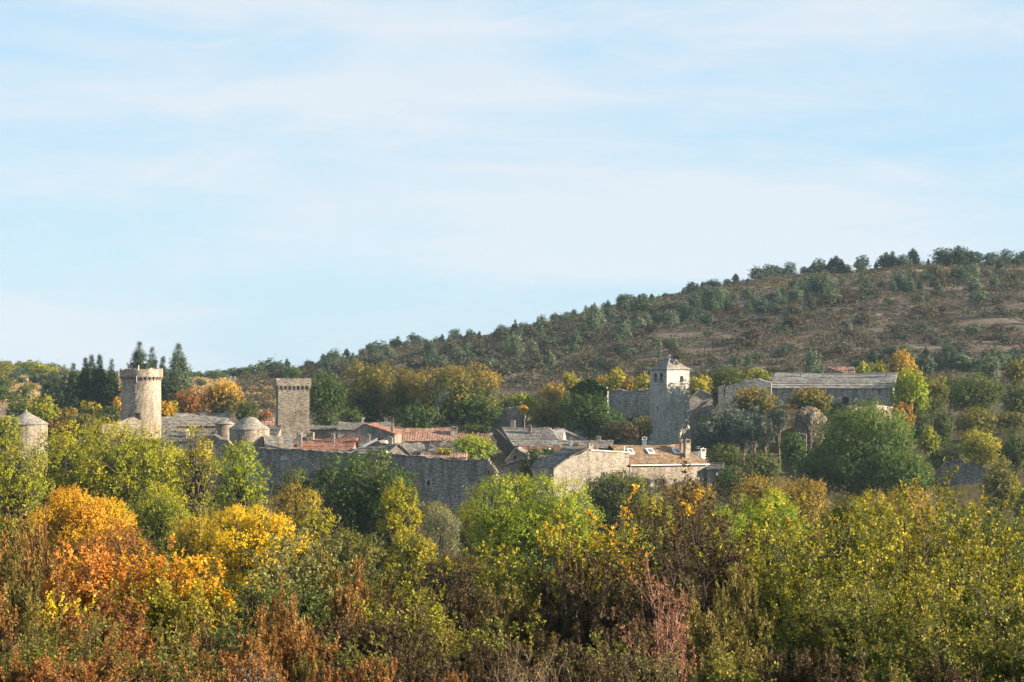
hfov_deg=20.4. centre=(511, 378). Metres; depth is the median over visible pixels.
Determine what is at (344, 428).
mossy slab house
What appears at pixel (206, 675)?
heath bush
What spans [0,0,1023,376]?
sky
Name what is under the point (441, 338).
pine tree
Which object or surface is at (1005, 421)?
valley tree
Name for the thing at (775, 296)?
pine tree
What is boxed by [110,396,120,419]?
birch tree
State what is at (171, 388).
fir tree
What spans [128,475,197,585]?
locust tree
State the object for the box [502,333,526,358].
pine tree
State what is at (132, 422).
sunlit garden wall
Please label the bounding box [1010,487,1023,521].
valley tree
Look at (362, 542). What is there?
hawthorn
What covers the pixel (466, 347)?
pine tree
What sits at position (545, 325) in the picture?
juniper bush
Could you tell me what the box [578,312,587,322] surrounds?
pine tree
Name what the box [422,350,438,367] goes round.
juniper bush
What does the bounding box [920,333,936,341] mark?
juniper bush
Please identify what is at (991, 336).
juniper bush
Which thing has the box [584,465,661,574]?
holm oak
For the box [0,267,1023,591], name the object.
ground
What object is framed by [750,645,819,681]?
heath bush
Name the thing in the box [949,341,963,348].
juniper bush
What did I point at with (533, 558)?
hawthorn
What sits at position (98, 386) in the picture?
fir tree
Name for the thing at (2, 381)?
field tree
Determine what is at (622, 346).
juniper bush
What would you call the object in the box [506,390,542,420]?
ash tree
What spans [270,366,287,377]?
juniper bush
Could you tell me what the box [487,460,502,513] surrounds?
broken wall end
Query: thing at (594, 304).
pine tree
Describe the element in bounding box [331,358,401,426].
horse chestnut
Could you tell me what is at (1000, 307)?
juniper bush
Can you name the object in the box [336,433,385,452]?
dark slab house
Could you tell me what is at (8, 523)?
heath bush
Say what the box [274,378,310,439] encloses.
square keep
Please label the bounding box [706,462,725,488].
shaded side house
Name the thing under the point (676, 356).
juniper bush
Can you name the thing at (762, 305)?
pine tree
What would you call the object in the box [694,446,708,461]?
dish house
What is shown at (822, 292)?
pine tree
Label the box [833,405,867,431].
cliff rock
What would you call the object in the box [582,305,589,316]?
pine tree
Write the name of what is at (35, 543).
heath bush
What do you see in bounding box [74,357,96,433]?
fir tree
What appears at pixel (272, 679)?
bush
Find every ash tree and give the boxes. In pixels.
[0,412,28,512]
[0,433,55,578]
[25,406,113,586]
[56,411,187,594]
[441,457,606,591]
[449,431,496,459]
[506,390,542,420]
[561,370,582,398]
[787,443,847,506]
[801,393,926,504]
[866,447,938,506]
[868,359,889,372]
[888,367,931,446]
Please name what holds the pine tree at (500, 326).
on the ground at (974, 493)
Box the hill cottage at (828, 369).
[821,366,844,372]
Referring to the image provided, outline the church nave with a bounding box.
[689,389,712,443]
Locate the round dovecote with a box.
[8,410,47,476]
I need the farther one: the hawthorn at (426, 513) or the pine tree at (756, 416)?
the pine tree at (756, 416)
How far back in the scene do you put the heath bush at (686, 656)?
44.79 m
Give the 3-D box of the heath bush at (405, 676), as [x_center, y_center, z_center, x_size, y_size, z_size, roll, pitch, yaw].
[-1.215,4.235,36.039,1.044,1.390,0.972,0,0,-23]
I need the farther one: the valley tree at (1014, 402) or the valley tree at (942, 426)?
the valley tree at (1014, 402)
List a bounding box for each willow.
[20,394,60,424]
[419,502,464,595]
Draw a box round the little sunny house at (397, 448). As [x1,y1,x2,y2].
[387,441,411,454]
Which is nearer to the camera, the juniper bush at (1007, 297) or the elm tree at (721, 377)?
the elm tree at (721, 377)
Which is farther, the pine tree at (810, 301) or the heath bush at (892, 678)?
the pine tree at (810, 301)
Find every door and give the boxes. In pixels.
[280,461,285,470]
[685,476,691,486]
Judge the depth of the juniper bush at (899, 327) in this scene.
622.53 m
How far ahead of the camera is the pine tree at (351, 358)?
699.33 m
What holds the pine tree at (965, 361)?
on the ground at (974, 493)
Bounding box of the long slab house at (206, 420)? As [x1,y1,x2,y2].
[175,408,229,430]
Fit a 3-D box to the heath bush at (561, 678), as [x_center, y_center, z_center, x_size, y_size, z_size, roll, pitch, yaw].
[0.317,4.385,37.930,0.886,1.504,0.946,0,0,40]
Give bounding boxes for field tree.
[0,366,11,373]
[0,372,14,380]
[0,376,10,386]
[0,383,14,401]
[3,371,18,381]
[3,391,20,402]
[5,379,14,387]
[12,367,22,375]
[14,376,25,382]
[16,383,35,398]
[19,363,35,373]
[27,373,44,382]
[29,368,49,380]
[37,363,49,369]
[48,358,61,370]
[193,378,205,385]
[209,370,223,379]
[226,367,238,376]
[228,370,242,375]
[235,366,255,374]
[249,360,268,374]
[258,353,285,372]
[283,365,305,378]
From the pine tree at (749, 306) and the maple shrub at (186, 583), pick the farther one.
the pine tree at (749, 306)
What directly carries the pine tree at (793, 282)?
on the ground at (974, 493)
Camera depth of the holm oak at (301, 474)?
261.53 m
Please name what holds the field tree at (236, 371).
on the ground at (974, 493)
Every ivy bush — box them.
[458,422,490,433]
[484,447,495,474]
[563,389,614,439]
[589,410,630,442]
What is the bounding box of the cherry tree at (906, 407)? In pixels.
[891,402,915,448]
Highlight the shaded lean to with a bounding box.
[265,425,281,436]
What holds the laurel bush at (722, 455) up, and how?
on the ground at (974, 493)
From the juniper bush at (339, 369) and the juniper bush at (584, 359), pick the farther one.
the juniper bush at (339, 369)
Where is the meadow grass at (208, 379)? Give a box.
[0,366,346,412]
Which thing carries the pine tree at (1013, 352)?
on the ground at (974, 493)
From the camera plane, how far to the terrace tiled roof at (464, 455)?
391.00 m
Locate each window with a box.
[425,478,431,487]
[640,478,650,487]
[657,478,666,490]
[702,478,706,487]
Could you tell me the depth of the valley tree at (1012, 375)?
481.36 m
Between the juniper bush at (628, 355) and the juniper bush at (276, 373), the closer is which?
the juniper bush at (628, 355)
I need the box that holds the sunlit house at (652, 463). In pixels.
[532,438,709,517]
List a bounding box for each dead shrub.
[476,628,560,681]
[525,644,657,681]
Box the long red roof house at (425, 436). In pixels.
[392,426,457,452]
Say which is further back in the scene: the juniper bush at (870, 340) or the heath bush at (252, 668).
the juniper bush at (870, 340)
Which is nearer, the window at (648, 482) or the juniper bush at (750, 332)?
the window at (648, 482)
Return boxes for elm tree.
[519,446,546,478]
[540,447,557,454]
[548,391,573,430]
[708,361,754,410]
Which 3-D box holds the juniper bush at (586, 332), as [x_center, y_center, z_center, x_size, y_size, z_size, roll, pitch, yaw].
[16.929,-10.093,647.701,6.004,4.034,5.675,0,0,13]
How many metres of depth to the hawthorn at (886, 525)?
127.74 m
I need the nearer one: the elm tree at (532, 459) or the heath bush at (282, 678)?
the heath bush at (282, 678)
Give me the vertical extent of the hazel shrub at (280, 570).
4.319 m
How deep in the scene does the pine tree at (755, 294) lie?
694.14 m
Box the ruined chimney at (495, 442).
[492,439,496,453]
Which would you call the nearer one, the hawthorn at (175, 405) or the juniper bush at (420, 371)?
the hawthorn at (175, 405)
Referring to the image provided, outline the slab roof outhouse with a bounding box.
[393,443,426,454]
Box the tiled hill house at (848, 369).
[831,362,854,372]
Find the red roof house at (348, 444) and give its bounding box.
[293,431,358,451]
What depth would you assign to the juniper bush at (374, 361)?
660.00 m
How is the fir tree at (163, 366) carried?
on the ground at (974, 493)
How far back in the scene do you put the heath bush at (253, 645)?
40.04 m
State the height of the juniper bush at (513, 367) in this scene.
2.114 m
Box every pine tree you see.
[284,358,293,369]
[303,359,312,365]
[317,353,325,364]
[321,356,339,370]
[324,348,344,362]
[342,348,350,357]
[349,353,358,366]
[358,348,367,354]
[364,343,378,352]
[367,346,379,357]
[369,339,388,349]
[375,354,384,364]
[382,345,393,355]
[386,338,401,347]
[403,332,423,344]
[416,345,423,355]
[421,340,436,355]
[421,356,432,368]
[435,354,448,368]
[437,334,444,341]
[438,335,458,352]
[448,329,461,338]
[453,346,464,354]
[461,329,474,337]
[463,342,471,352]
[496,324,507,330]
[497,340,505,353]
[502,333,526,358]
[510,319,518,334]
[514,328,523,340]
[528,339,537,353]
[531,315,548,329]
[533,352,543,366]
[538,328,546,338]
[543,353,555,366]
[550,312,557,320]
[568,309,577,317]
[569,327,582,343]
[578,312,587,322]
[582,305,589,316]
[585,306,607,327]
[585,312,595,328]
[588,323,595,338]
[589,302,598,313]
[591,317,602,332]
[599,300,617,315]
[600,305,616,324]
[614,321,631,339]
[615,335,622,343]
[617,293,633,303]
[618,310,629,323]
[630,295,652,314]
[632,310,642,320]
[633,317,646,328]
[641,312,651,327]
[649,294,654,300]
[650,331,663,348]
[656,348,662,358]
[661,309,680,326]
[669,336,679,349]
[674,303,689,321]
[684,281,701,292]
[684,305,698,322]
[686,291,706,308]
[691,421,717,454]
[698,311,713,325]
[700,284,713,295]
[700,291,710,303]
[702,296,721,311]
[703,405,733,453]
[705,287,722,302]
[708,278,720,286]
[714,285,730,299]
[716,297,724,310]
[717,402,740,450]
[718,288,725,300]
[722,278,730,286]
[724,297,733,309]
[724,408,760,463]
[727,273,740,283]
[730,292,738,301]
[742,286,751,297]
[743,299,753,310]
[743,353,752,368]
[744,404,769,452]
[747,265,767,280]
[750,290,759,300]
[750,292,760,305]
[751,295,772,315]
[753,415,776,458]
[762,263,776,277]
[762,293,771,300]
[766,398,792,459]
[768,302,781,313]
[769,288,780,302]
[770,264,783,275]
[773,285,783,298]
[778,269,792,277]
[778,296,788,305]
[780,288,788,300]
[783,261,798,276]
[786,285,803,302]
[787,279,798,289]
[796,279,810,294]
[799,266,807,273]
[800,348,820,372]
[802,274,813,286]
[802,298,815,309]
[803,291,811,301]
[804,262,818,273]
[807,275,821,292]
[813,258,825,271]
[818,287,827,300]
[819,269,834,289]
[819,283,832,294]
[823,258,836,273]
[823,289,842,306]
[827,255,845,273]
[830,259,849,274]
[840,276,848,285]
[842,322,852,331]
[849,359,860,367]
[852,254,870,271]
[857,273,864,281]
[857,277,875,292]
[866,347,880,363]
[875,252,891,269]
[877,280,885,287]
[880,354,889,363]
[881,251,896,270]
[881,345,896,358]
[889,281,897,291]
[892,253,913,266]
[894,271,911,288]
[895,343,915,354]
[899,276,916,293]
[906,247,924,264]
[911,269,918,280]
[915,279,923,289]
[922,346,928,357]
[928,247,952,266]
[930,278,946,295]
[935,352,946,364]
[935,356,944,369]
[940,340,956,355]
[941,246,965,267]
[944,255,957,266]
[945,352,958,368]
[948,245,968,266]
[950,263,964,279]
[951,352,970,371]
[953,246,982,264]
[953,354,972,369]
[955,346,962,354]
[961,271,970,285]
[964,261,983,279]
[966,253,983,266]
[967,275,981,291]
[971,356,984,370]
[973,251,984,263]
[979,348,989,359]
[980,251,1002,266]
[986,355,1002,368]
[987,348,1011,368]
[988,271,999,287]
[991,258,1009,275]
[992,353,1006,369]
[999,248,1016,263]
[1006,347,1023,362]
[1010,250,1023,266]
[1014,278,1022,284]
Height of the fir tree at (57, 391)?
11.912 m
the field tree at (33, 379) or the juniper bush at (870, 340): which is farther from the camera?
the field tree at (33, 379)
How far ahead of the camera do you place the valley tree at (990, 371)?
479.57 m
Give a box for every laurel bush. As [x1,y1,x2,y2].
[694,411,722,432]
[705,442,743,471]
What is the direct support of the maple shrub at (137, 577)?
on the ground at (974, 493)
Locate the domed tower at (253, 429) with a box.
[228,417,269,454]
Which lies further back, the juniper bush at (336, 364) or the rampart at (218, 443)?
the juniper bush at (336, 364)
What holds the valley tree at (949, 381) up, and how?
on the ground at (974, 493)
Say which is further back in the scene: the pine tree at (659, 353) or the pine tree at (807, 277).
the pine tree at (807, 277)
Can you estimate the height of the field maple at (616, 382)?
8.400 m
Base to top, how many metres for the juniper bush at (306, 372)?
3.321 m
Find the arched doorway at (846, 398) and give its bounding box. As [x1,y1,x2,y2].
[840,394,850,402]
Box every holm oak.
[269,455,316,563]
[292,440,421,583]
[353,459,423,585]
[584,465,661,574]
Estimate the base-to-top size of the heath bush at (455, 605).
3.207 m
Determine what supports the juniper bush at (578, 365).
on the ground at (974, 493)
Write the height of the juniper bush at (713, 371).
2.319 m
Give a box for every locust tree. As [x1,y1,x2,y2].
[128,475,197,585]
[147,437,208,539]
[159,414,246,558]
[203,436,275,590]
[373,475,435,611]
[608,521,665,597]
[630,490,676,587]
[688,502,760,585]
[708,472,815,611]
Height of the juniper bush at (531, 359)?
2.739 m
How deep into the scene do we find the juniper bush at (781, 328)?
625.08 m
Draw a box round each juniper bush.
[263,373,273,378]
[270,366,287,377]
[271,366,286,377]
[298,366,316,375]
[300,362,322,370]
[309,370,324,377]
[324,362,344,370]
[332,365,351,376]
[361,354,376,364]
[366,354,392,366]
[374,365,398,376]
[375,360,399,373]
[383,353,396,359]
[401,357,423,370]
[410,367,433,376]
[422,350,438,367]
[437,360,463,370]
[439,348,453,354]
[450,350,467,361]
[450,356,471,367]
[459,350,479,360]
[461,341,484,350]
[462,331,486,342]
[465,342,492,357]
[470,355,494,372]
[488,345,500,352]
[489,328,511,336]
[490,362,517,376]
[494,353,500,359]
[505,363,524,371]
[508,357,524,366]
[522,325,539,337]
[525,355,543,363]
[525,361,545,369]
[533,320,560,334]
[535,338,550,347]
[536,344,560,355]
[550,350,566,359]
[553,313,569,320]
[560,341,580,353]
[564,335,585,343]
[569,359,589,368]
[570,356,594,365]
[572,325,597,339]
[576,344,589,350]
[579,354,599,360]
[595,357,622,371]
[598,350,622,364]
[603,342,624,350]
[614,342,638,354]
[615,320,639,333]
[617,296,634,312]
[618,345,642,357]
[619,350,637,362]
[629,327,651,338]
[631,309,648,317]
[632,364,650,375]
[633,305,657,313]
[639,319,660,335]
[650,313,663,323]
[658,303,678,309]
[661,338,680,348]
[668,346,684,352]
[668,352,687,358]
[692,305,706,316]
[706,356,719,362]
[708,368,724,376]
[710,361,733,371]
[723,354,743,366]
[725,305,744,314]
[726,313,749,319]
[726,317,738,323]
[737,318,754,328]
[737,366,750,375]
[738,325,766,341]
[741,336,761,347]
[741,352,768,362]
[750,317,767,323]
[755,314,776,323]
[769,321,789,333]
[775,344,795,352]
[775,350,788,356]
[781,315,807,326]
[781,342,798,348]
[782,303,804,316]
[789,315,804,325]
[803,311,816,318]
[812,363,827,372]
[816,291,844,306]
[823,354,834,360]
[826,345,847,356]
[832,344,853,355]
[841,290,860,305]
[842,327,861,338]
[852,311,877,325]
[852,354,865,360]
[856,292,871,301]
[857,304,870,311]
[864,285,883,297]
[864,339,876,345]
[866,345,885,354]
[883,298,894,304]
[884,323,910,331]
[891,331,910,340]
[906,292,924,304]
[907,304,925,314]
[911,320,932,333]
[915,306,941,315]
[920,296,934,301]
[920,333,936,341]
[921,271,933,279]
[926,264,946,276]
[927,274,952,288]
[929,338,939,344]
[932,271,947,279]
[935,372,952,378]
[937,304,946,311]
[944,317,953,322]
[944,352,954,359]
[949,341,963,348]
[964,321,984,335]
[967,288,989,304]
[967,356,984,368]
[981,270,995,278]
[982,333,1002,340]
[986,295,1005,304]
[988,323,1004,330]
[991,332,1014,343]
[994,303,1004,309]
[995,307,1016,317]
[1000,293,1015,299]
[1001,281,1023,288]
[1005,268,1023,280]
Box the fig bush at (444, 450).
[436,447,453,454]
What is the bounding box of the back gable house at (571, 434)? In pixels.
[555,428,588,440]
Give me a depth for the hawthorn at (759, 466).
391.22 m
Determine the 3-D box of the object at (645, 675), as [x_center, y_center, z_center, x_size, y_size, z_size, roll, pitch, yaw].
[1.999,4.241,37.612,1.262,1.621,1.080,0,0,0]
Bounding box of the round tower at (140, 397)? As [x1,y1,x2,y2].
[119,365,162,468]
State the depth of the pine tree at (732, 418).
415.65 m
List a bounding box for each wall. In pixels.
[101,417,140,467]
[246,447,489,515]
[439,424,469,432]
[496,458,530,483]
[498,472,518,496]
[718,378,771,450]
[779,433,806,476]
[933,459,985,484]
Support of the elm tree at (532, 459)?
on the ground at (974, 493)
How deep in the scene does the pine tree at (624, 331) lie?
636.39 m
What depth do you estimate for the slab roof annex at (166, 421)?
410.67 m
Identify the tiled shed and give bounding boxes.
[261,417,274,425]
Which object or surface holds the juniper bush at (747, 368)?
on the ground at (974, 493)
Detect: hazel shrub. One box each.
[207,563,335,647]
[237,514,366,634]
[352,547,465,658]
[408,524,556,634]
[446,543,590,642]
[523,500,665,627]
[544,484,702,609]
[684,504,837,666]
[724,499,923,666]
[727,577,866,677]
[742,578,948,681]
[782,546,903,661]
[801,475,983,672]
[829,542,1023,668]
[834,603,981,681]
[864,456,1023,608]
[897,490,1023,657]
[901,563,1023,679]
[924,477,1023,650]
[940,608,1023,681]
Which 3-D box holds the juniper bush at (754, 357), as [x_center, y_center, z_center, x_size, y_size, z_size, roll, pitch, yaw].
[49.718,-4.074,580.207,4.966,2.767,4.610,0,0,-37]
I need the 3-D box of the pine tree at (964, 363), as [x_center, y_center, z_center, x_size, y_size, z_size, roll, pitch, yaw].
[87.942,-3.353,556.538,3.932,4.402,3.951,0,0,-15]
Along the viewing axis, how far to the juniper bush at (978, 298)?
658.71 m
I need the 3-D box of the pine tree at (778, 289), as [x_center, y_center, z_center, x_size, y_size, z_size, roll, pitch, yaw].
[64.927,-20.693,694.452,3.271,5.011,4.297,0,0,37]
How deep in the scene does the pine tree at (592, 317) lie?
681.72 m
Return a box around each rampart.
[162,434,245,482]
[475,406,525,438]
[609,388,649,441]
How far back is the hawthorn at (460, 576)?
117.59 m
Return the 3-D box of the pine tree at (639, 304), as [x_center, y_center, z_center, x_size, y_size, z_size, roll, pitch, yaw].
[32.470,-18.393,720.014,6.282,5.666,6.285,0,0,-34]
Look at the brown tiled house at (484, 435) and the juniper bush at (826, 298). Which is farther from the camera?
the juniper bush at (826, 298)
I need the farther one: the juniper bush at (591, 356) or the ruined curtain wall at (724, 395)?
the juniper bush at (591, 356)
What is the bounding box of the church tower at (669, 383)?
[648,356,691,448]
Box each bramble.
[0,643,57,679]
[7,604,131,675]
[105,635,231,681]
[187,607,275,680]
[311,631,414,681]
[413,610,562,674]
[569,626,681,681]
[690,639,784,681]
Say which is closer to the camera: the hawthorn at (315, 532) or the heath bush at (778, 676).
the heath bush at (778, 676)
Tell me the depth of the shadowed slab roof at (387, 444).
393.30 m
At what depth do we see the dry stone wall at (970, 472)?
391.94 m
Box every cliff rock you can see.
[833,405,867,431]
[871,405,886,418]
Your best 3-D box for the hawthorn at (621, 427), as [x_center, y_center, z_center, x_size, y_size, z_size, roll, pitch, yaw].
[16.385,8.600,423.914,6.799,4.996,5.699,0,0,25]
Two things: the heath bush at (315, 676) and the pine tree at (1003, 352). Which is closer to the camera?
the heath bush at (315, 676)
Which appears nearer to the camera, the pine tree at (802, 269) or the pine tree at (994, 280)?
the pine tree at (994, 280)
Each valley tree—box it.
[910,407,933,451]
[911,352,937,423]
[913,462,933,514]
[915,425,941,458]
[924,447,959,471]
[931,403,955,448]
[936,374,965,425]
[939,443,966,449]
[941,368,1007,417]
[951,405,998,438]
[955,424,1004,468]
[977,353,1003,409]
[977,455,1020,516]
[990,410,1023,432]
[996,427,1023,476]
[1000,357,1023,393]
[1000,379,1023,415]
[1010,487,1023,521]
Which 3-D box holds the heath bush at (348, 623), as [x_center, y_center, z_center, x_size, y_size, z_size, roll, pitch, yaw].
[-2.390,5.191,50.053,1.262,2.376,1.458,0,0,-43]
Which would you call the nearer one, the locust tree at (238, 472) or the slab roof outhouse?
the locust tree at (238, 472)
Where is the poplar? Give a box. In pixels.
[883,346,920,391]
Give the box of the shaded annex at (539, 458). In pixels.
[531,455,547,465]
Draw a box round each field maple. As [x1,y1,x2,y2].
[596,374,609,396]
[605,367,627,390]
[621,376,637,390]
[633,369,649,389]
[689,373,712,395]
[855,360,876,373]
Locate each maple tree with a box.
[22,481,142,593]
[44,416,72,450]
[69,514,160,600]
[159,509,226,611]
[180,500,312,637]
[202,374,245,416]
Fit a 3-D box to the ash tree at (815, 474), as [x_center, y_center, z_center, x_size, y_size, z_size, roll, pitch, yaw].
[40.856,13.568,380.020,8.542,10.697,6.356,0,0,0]
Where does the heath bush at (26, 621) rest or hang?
on the ground at (974, 493)
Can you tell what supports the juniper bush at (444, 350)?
on the ground at (974, 493)
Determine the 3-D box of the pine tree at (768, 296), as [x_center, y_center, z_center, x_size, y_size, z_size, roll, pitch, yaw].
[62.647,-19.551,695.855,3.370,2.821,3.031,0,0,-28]
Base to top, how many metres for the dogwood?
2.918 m
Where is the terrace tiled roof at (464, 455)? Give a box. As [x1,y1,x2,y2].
[420,452,467,458]
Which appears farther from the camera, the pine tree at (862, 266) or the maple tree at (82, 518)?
the pine tree at (862, 266)
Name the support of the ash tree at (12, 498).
on the ground at (974, 493)
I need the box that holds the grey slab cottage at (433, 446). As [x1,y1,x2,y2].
[428,442,457,452]
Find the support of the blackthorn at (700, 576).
on the ground at (974, 493)
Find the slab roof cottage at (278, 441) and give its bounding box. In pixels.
[263,435,293,448]
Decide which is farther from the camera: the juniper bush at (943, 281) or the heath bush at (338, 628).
the juniper bush at (943, 281)
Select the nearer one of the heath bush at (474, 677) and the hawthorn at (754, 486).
the heath bush at (474, 677)
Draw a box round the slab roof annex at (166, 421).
[161,416,176,432]
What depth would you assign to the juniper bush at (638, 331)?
638.87 m
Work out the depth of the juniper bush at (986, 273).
725.07 m
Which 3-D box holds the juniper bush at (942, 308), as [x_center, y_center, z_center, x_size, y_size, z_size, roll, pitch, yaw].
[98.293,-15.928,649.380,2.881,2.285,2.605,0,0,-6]
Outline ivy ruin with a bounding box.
[569,377,608,441]
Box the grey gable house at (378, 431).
[340,422,402,444]
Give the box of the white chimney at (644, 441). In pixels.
[641,436,647,444]
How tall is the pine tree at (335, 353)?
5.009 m
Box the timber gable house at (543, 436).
[489,420,565,455]
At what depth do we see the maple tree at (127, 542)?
103.72 m
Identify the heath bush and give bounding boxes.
[0,507,41,587]
[0,522,56,644]
[0,528,47,615]
[0,582,50,654]
[0,631,43,670]
[0,644,27,681]
[1,594,65,660]
[5,503,66,601]
[12,646,76,681]
[17,633,94,668]
[32,567,82,626]
[33,649,113,681]
[42,612,99,657]
[54,635,147,681]
[59,608,121,666]
[81,612,161,676]
[103,645,166,681]
[128,611,206,670]
[145,632,222,681]
[164,598,230,662]
[166,649,247,681]
[169,661,210,681]
[188,625,239,678]
[218,647,271,681]
[224,604,288,679]
[258,572,321,672]
[265,663,288,681]
[269,623,340,681]
[283,546,350,628]
[290,652,321,681]
[300,610,366,677]
[305,652,340,681]
[307,656,366,681]
[316,614,377,675]
[323,551,386,645]
[328,654,401,681]
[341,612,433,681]
[344,607,412,661]
[363,570,404,621]
[363,588,435,637]
[381,658,458,681]
[398,651,464,681]
[401,574,490,642]
[402,599,460,680]
[431,637,517,681]
[434,669,467,681]
[443,585,507,667]
[455,581,542,657]
[455,649,512,681]
[462,625,565,681]
[504,603,567,658]
[507,652,570,681]
[521,628,601,681]
[536,542,619,655]
[559,636,619,681]
[560,573,636,666]
[565,652,631,681]
[588,648,661,681]
[602,612,668,665]
[646,623,711,681]
[653,575,730,655]
[682,609,754,677]
[687,631,759,681]
[714,560,777,656]
[721,644,772,681]
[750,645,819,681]
[784,644,866,681]
[860,659,905,681]
[914,651,983,681]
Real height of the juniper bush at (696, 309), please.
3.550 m
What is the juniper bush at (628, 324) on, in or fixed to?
on the ground at (974, 493)
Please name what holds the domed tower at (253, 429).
on the ground at (974, 493)
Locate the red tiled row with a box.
[518,445,560,457]
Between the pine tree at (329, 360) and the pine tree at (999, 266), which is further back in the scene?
the pine tree at (999, 266)
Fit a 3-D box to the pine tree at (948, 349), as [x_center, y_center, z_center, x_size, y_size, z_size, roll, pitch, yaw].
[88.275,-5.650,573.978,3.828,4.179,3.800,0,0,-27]
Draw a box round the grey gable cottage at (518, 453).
[504,446,530,463]
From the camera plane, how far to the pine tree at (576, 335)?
641.49 m
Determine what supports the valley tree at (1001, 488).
on the ground at (974, 493)
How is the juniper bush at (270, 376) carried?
on the ground at (974, 493)
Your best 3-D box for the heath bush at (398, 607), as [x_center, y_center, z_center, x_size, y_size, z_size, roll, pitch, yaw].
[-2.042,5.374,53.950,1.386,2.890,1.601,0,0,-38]
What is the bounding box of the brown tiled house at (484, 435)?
[458,432,492,455]
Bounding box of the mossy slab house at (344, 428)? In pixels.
[337,417,390,437]
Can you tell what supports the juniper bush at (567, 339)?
on the ground at (974, 493)
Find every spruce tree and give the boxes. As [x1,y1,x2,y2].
[119,341,150,400]
[147,346,158,368]
[161,342,196,403]
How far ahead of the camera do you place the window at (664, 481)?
387.96 m
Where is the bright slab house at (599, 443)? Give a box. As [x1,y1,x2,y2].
[552,435,613,449]
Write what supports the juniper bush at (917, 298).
on the ground at (974, 493)
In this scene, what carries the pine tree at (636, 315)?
on the ground at (974, 493)
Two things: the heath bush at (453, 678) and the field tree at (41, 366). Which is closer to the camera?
the heath bush at (453, 678)
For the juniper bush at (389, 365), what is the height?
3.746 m
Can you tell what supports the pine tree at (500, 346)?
on the ground at (974, 493)
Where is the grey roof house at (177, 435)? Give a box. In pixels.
[159,422,217,451]
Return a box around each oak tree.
[4,397,31,416]
[169,385,211,413]
[197,390,229,413]
[235,401,260,421]
[257,411,272,421]
[394,398,446,427]
[450,391,503,432]
[812,493,893,606]
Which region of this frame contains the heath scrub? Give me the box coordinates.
[234,262,1023,412]
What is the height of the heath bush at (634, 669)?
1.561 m
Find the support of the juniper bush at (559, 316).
on the ground at (974, 493)
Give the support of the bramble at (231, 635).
on the ground at (974, 493)
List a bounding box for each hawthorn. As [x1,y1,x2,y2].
[56,406,77,436]
[67,413,102,445]
[77,400,103,432]
[96,404,120,423]
[161,400,175,416]
[166,522,247,634]
[169,399,180,415]
[270,476,326,587]
[286,490,343,605]
[312,521,386,608]
[380,525,439,591]
[388,515,438,629]
[411,547,496,614]
[417,499,456,550]
[449,501,485,597]
[483,547,558,602]
[498,398,515,408]
[518,404,528,427]
[521,396,570,428]
[536,381,568,405]
[599,420,646,444]
[627,414,654,444]
[653,478,721,587]
[712,465,745,495]
[722,470,795,568]
[736,448,783,482]
[743,368,771,379]
[771,472,833,594]
[775,428,807,476]
[816,495,901,557]
[848,482,906,616]
[863,483,940,609]
[917,373,951,427]
[935,506,1023,570]
[954,509,1023,596]
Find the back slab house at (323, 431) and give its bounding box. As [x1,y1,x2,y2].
[309,425,337,437]
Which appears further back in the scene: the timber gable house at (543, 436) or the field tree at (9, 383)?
the field tree at (9, 383)
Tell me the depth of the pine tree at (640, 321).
648.83 m
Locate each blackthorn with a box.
[510,513,626,634]
[588,453,751,625]
[600,545,715,650]
[632,501,783,640]
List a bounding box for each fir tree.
[32,370,81,437]
[60,364,68,393]
[65,362,88,434]
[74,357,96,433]
[76,354,106,435]
[86,354,98,432]
[96,358,120,437]
[158,357,170,401]
[161,370,194,413]
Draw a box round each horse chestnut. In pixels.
[309,368,349,425]
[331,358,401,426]
[339,407,366,422]
[386,362,423,427]
[392,360,508,426]
[730,383,778,449]
[786,385,833,411]
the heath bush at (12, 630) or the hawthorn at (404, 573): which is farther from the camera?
the hawthorn at (404, 573)
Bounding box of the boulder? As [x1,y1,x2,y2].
[792,406,826,454]
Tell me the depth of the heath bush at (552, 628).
51.86 m
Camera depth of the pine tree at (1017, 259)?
781.58 m
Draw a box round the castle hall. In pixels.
[771,370,897,406]
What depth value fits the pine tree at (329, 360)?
695.19 m
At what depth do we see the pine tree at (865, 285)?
689.06 m
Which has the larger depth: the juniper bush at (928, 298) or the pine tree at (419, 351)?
the pine tree at (419, 351)
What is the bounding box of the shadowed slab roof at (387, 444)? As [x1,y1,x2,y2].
[357,436,393,452]
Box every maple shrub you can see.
[0,591,97,644]
[32,533,207,630]
[32,536,136,628]
[37,582,159,651]
[95,576,234,651]
[117,536,257,646]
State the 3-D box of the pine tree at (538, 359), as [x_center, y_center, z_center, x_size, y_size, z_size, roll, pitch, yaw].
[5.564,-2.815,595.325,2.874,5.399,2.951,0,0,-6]
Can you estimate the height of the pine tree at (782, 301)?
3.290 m
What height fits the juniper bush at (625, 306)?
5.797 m
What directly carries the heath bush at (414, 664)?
on the ground at (974, 493)
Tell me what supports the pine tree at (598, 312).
on the ground at (974, 493)
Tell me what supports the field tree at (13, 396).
on the ground at (974, 493)
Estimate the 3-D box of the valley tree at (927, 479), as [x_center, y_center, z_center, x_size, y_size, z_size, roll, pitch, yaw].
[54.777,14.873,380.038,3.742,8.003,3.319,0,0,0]
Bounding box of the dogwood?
[616,549,701,681]
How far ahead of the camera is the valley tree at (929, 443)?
411.60 m
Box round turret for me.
[214,419,234,439]
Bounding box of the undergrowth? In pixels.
[1,504,1022,668]

